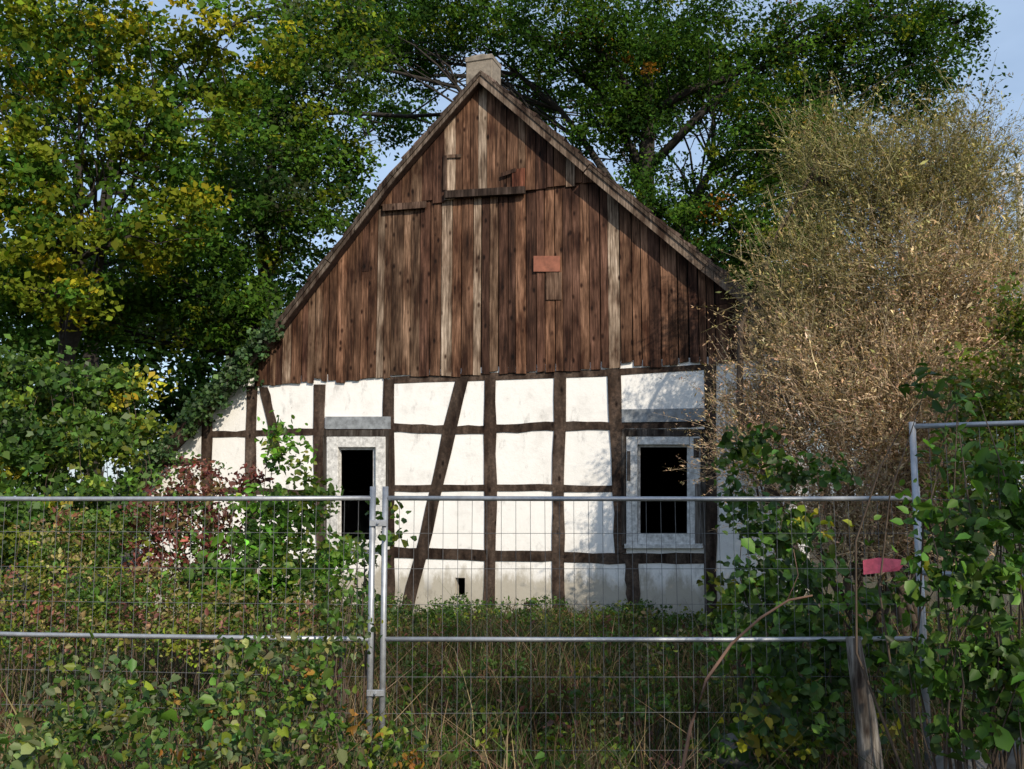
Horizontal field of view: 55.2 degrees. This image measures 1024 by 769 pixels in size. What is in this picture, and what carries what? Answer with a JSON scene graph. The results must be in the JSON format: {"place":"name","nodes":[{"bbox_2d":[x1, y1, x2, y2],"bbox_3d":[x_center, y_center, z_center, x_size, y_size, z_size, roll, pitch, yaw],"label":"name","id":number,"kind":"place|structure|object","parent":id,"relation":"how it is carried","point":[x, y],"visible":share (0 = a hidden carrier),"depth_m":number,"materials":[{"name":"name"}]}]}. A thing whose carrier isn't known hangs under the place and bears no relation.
{"place":"outdoors","nodes":[
{"label":"outdoors","id":0,"kind":"place"},
{"bbox_2d":[129,83,806,495],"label":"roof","id":1,"kind":"structure","parent":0,"point":[355,469],"depth_m":17.98,"materials":[{"name":"wood"}]},
{"bbox_2d":[0,501,1023,768],"bbox_3d":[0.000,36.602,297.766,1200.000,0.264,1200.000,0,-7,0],"label":"ground","id":2,"kind":"structure","parent":0,"point":[930,591],"depth_m":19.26,"materials":[{"name":"green plant"}]},
{"bbox_2d":[0,723,122,768],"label":"burdock plant","id":3,"kind":"object","parent":2,"relation":"on","point":[30,746],"visible":1,"depth_m":4.44,"materials":[{"name":"green plant"}]},
{"bbox_2d":[0,334,177,649],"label":"hazel bush","id":4,"kind":"object","parent":2,"relation":"on","point":[56,438],"visible":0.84,"depth_m":14.06,"materials":[{"name":"green plant"}]},
{"bbox_2d":[0,0,308,604],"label":"maple tree","id":5,"kind":"object","parent":2,"relation":"on","point":[39,167],"visible":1,"depth_m":17.17,"materials":[{"name":"green plant"}]},
{"bbox_2d":[99,449,274,706],"bbox_3d":[-3.079,1.880,9.165,1.322,2.584,1.553,-3,-7,22],"label":"red dogwood bush","id":6,"kind":"object","parent":2,"relation":"on","point":[190,480],"visible":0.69,"depth_m":9.21,"materials":[{"name":"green plant"}]},
{"bbox_2d":[0,486,375,768],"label":"construction fence","id":7,"kind":"object","parent":2,"relation":"on","point":[371,498],"visible":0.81,"depth_m":6.81,"materials":[{"name":"metal"}]},
{"bbox_2d":[366,520,386,696],"bbox_3d":[-0.925,1.512,6.653,0.100,1.174,0.104,5,-8,-35],"label":"fence clamp","id":8,"kind":"object","parent":7,"relation":"attached to","point":[375,693],"visible":1,"depth_m":6.57,"materials":[{"name":"metal"}]},
{"bbox_2d":[0,504,376,751],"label":"weed thicket","id":9,"kind":"object","parent":2,"relation":"on","point":[209,624],"visible":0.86,"depth_m":7.95,"materials":[{"name":"green plant"}]},
{"bbox_2d":[0,0,420,366],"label":"alder tree","id":10,"kind":"object","parent":2,"relation":"on","point":[226,295],"visible":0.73,"depth_m":21.30,"materials":[{"name":"green plant"}]},
{"bbox_2d":[0,581,449,768],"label":"bramble bush","id":11,"kind":"object","parent":2,"relation":"on","point":[208,714],"visible":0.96,"depth_m":5.33,"materials":[{"name":"green plant"}]},
{"bbox_2d":[176,410,366,727],"bbox_3d":[-2.114,1.671,8.892,1.726,2.938,1.447,0,-7,0],"label":"wild rose bush","id":12,"kind":"object","parent":2,"relation":"on","point":[269,557],"visible":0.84,"depth_m":8.80,"materials":[{"name":"green plant"}]},
{"bbox_2d":[320,497,416,766],"bbox_3d":[-1.000,1.839,6.780,0.676,2.114,0.423,-2,-7,19],"label":"vine","id":13,"kind":"object","parent":2,"relation":"on","point":[392,538],"visible":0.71,"depth_m":6.84,"materials":[{"name":"green plant"}]},
{"bbox_2d":[0,0,894,561],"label":"ash tree","id":14,"kind":"object","parent":2,"relation":"on","point":[390,118],"visible":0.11,"depth_m":31.32,"materials":[{"name":"green plant"}]},
{"bbox_2d":[139,344,808,631],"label":"plaster walls","id":15,"kind":"structure","parent":2,"relation":"on","point":[523,457],"depth_m":15.96,"materials":[{"name":"white paint"}]},
{"bbox_2d":[163,364,716,627],"bbox_3d":[-1.668,1.905,16.461,10.167,4.145,0.054,-2,-7,19],"label":"timber frame","id":16,"kind":"object","parent":15,"relation":"attached to","point":[489,555],"visible":0.73,"depth_m":15.94,"materials":[{"name":"brown wood"}]},
{"bbox_2d":[327,437,389,549],"bbox_3d":[-2.634,1.857,16.808,1.244,1.942,0.195,-2,-7,19],"label":"window frame","id":17,"kind":"object","parent":16,"relation":"attached to","point":[337,445],"visible":0.68,"depth_m":16.86,"materials":[{"name":"white paint"}]},
{"bbox_2d":[323,429,705,544],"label":"bare wood trim","id":18,"kind":"structure","parent":16,"relation":"attached to","point":[647,432],"depth_m":15.25,"materials":[{"name":"grey wood"}]},
{"bbox_2d":[325,408,704,428],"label":"lintel boards","id":19,"kind":"object","parent":16,"relation":"attached to","point":[638,415],"visible":0.96,"depth_m":15.37,"materials":[{"name":"grey paint"}]},
{"bbox_2d":[624,437,703,547],"bbox_3d":[2.332,1.659,15.109,1.201,1.726,0.195,-2,-7,19],"label":"window frame","id":20,"kind":"object","parent":16,"relation":"attached to","point":[634,445],"visible":0.74,"depth_m":15.12,"materials":[{"name":"white paint"}]},
{"bbox_2d":[0,593,1023,768],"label":"nettles","id":21,"kind":"object","parent":2,"relation":"on","point":[623,753],"visible":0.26,"depth_m":8.91,"materials":[{"name":"green plant"}]},
{"bbox_2d":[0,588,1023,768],"bbox_3d":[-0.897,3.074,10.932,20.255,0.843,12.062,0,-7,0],"label":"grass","id":22,"kind":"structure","parent":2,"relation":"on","point":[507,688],"depth_m":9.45,"materials":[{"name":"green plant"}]},
{"bbox_2d":[717,732,756,768],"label":"rock","id":23,"kind":"object","parent":22,"relation":"on","point":[737,762],"visible":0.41,"depth_m":6.56,"materials":[{"name":"stone"}]},
{"bbox_2d":[929,746,995,768],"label":"rock","id":24,"kind":"object","parent":22,"relation":"on","point":[980,763],"visible":0.24,"depth_m":5.34,"materials":[{"name":"stone"}]},
{"bbox_2d":[998,738,1023,768],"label":"rock","id":25,"kind":"object","parent":22,"relation":"on","point":[1011,763],"visible":0.23,"depth_m":5.53,"materials":[{"name":"stone"}]},
{"bbox_2d":[0,206,1023,493],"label":"distant trees","id":26,"kind":"object","parent":2,"relation":"on","point":[190,374],"visible":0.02,"depth_m":43.58,"materials":[{"name":"green plant"}]},
{"bbox_2d":[270,120,809,594],"bbox_3d":[0.047,-0.024,20.981,11.524,9.283,9.120,-2,-7,19],"label":"structure","id":27,"kind":"object","parent":2,"relation":"on","point":[660,480],"visible":0.09,"depth_m":23.88,"materials":[{"name":"brown wood"}]},
{"bbox_2d":[154,70,810,455],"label":"roof tile edges","id":28,"kind":"object","parent":27,"relation":"on","point":[650,212],"visible":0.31,"depth_m":16.05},
{"bbox_2d":[112,310,285,494],"bbox_3d":[-5.511,0.392,18.363,3.669,3.608,2.091,-3,-7,22],"label":"ivy","id":29,"kind":"object","parent":28,"relation":"attached to","point":[213,392],"visible":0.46,"depth_m":17.53,"materials":[{"name":"green plant"}]},
{"bbox_2d":[128,71,779,489],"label":"barge boards","id":30,"kind":"object","parent":28,"relation":"attached to","point":[614,191],"visible":0.82,"depth_m":16.25,"materials":[{"name":"wood"}]},
{"bbox_2d":[465,54,501,84],"bbox_3d":[-0.513,-5.231,17.547,0.522,1.270,0.510,-2,-7,19],"label":"chimney","id":31,"kind":"object","parent":28,"relation":"on","point":[490,65],"visible":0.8,"depth_m":17.39,"materials":[{"name":"grey concrete"}]},
{"bbox_2d":[255,86,758,385],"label":"gable boards","id":32,"kind":"object","parent":28,"relation":"attached to","point":[457,181],"visible":0.84,"depth_m":16.43,"materials":[{"name":"brown wood"}]},
{"bbox_2d":[534,256,559,271],"bbox_3d":[0.571,-1.980,16.073,0.449,0.298,0.027,-2,-7,19],"label":"terracotta patch","id":33,"kind":"object","parent":32,"relation":"attached to","point":[546,263],"visible":1,"depth_m":16.06,"materials":[{"name":"orange ceramic"}]},
{"bbox_2d":[345,588,778,636],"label":"wall foot weeds","id":34,"kind":"object","parent":2,"relation":"on","point":[641,606],"depth_m":15.18,"materials":[{"name":"green plant"}]},
{"bbox_2d":[378,486,932,768],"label":"construction fence","id":35,"kind":"object","parent":2,"relation":"on","point":[386,498],"visible":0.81,"depth_m":6.68,"materials":[{"name":"metal"}]},
{"bbox_2d":[863,558,902,574],"bbox_3d":[2.524,1.233,6.655,0.292,0.113,0.009,1,-7,-7],"label":"warning tag","id":36,"kind":"object","parent":35,"relation":"attached to","point":[872,566],"visible":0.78,"depth_m":6.65,"materials":[{"name":"pink plastic"}]},
{"bbox_2d":[332,0,1012,279],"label":"oak tree","id":37,"kind":"object","parent":2,"relation":"on","point":[684,215],"visible":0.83,"depth_m":26.00,"materials":[{"name":"green plant"}]},
{"bbox_2d":[681,549,812,768],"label":"dead bramble cane","id":38,"kind":"object","parent":2,"relation":"on","point":[709,675],"visible":1,"depth_m":5.16,"materials":[{"name":"brown plant"}]},
{"bbox_2d":[682,422,943,768],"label":"hop vine","id":39,"kind":"object","parent":2,"relation":"on","point":[785,695],"visible":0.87,"depth_m":7.01,"materials":[{"name":"green plant"}]},
{"bbox_2d":[652,58,1023,653],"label":"withered willow bush","id":40,"kind":"object","parent":2,"relation":"on","point":[926,267],"visible":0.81,"depth_m":11.95,"materials":[{"name":"beige plant"}]},
{"bbox_2d":[845,636,883,768],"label":"wooden post","id":41,"kind":"object","parent":2,"relation":"on","point":[867,729],"visible":0.94,"depth_m":5.97,"materials":[{"name":"grey wood"}]},
{"bbox_2d":[855,363,1023,768],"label":"sapling","id":42,"kind":"object","parent":2,"relation":"on","point":[963,453],"visible":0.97,"depth_m":5.22,"materials":[{"name":"green plant"}]},
{"bbox_2d":[871,432,1023,768],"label":"bindweed vine","id":43,"kind":"object","parent":2,"relation":"on","point":[975,575],"visible":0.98,"depth_m":4.91,"materials":[{"name":"green plant"}]},
{"bbox_2d":[892,271,1023,694],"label":"elder bush","id":44,"kind":"object","parent":2,"relation":"on","point":[998,401],"visible":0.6,"depth_m":9.46,"materials":[{"name":"green plant"}]},
{"bbox_2d":[909,420,1023,768],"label":"construction fence","id":45,"kind":"object","parent":2,"relation":"on","point":[915,486],"visible":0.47,"depth_m":6.31,"materials":[{"name":"metal"}]},
{"bbox_2d":[1001,163,1023,294],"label":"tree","id":46,"kind":"object","parent":2,"relation":"on","point":[1019,201],"visible":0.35,"depth_m":24.67,"materials":[{"name":"green plant"}]},
{"bbox_2d":[0,0,1023,498],"label":"sky","id":47,"kind":"structure","parent":0,"point":[1010,41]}
]}

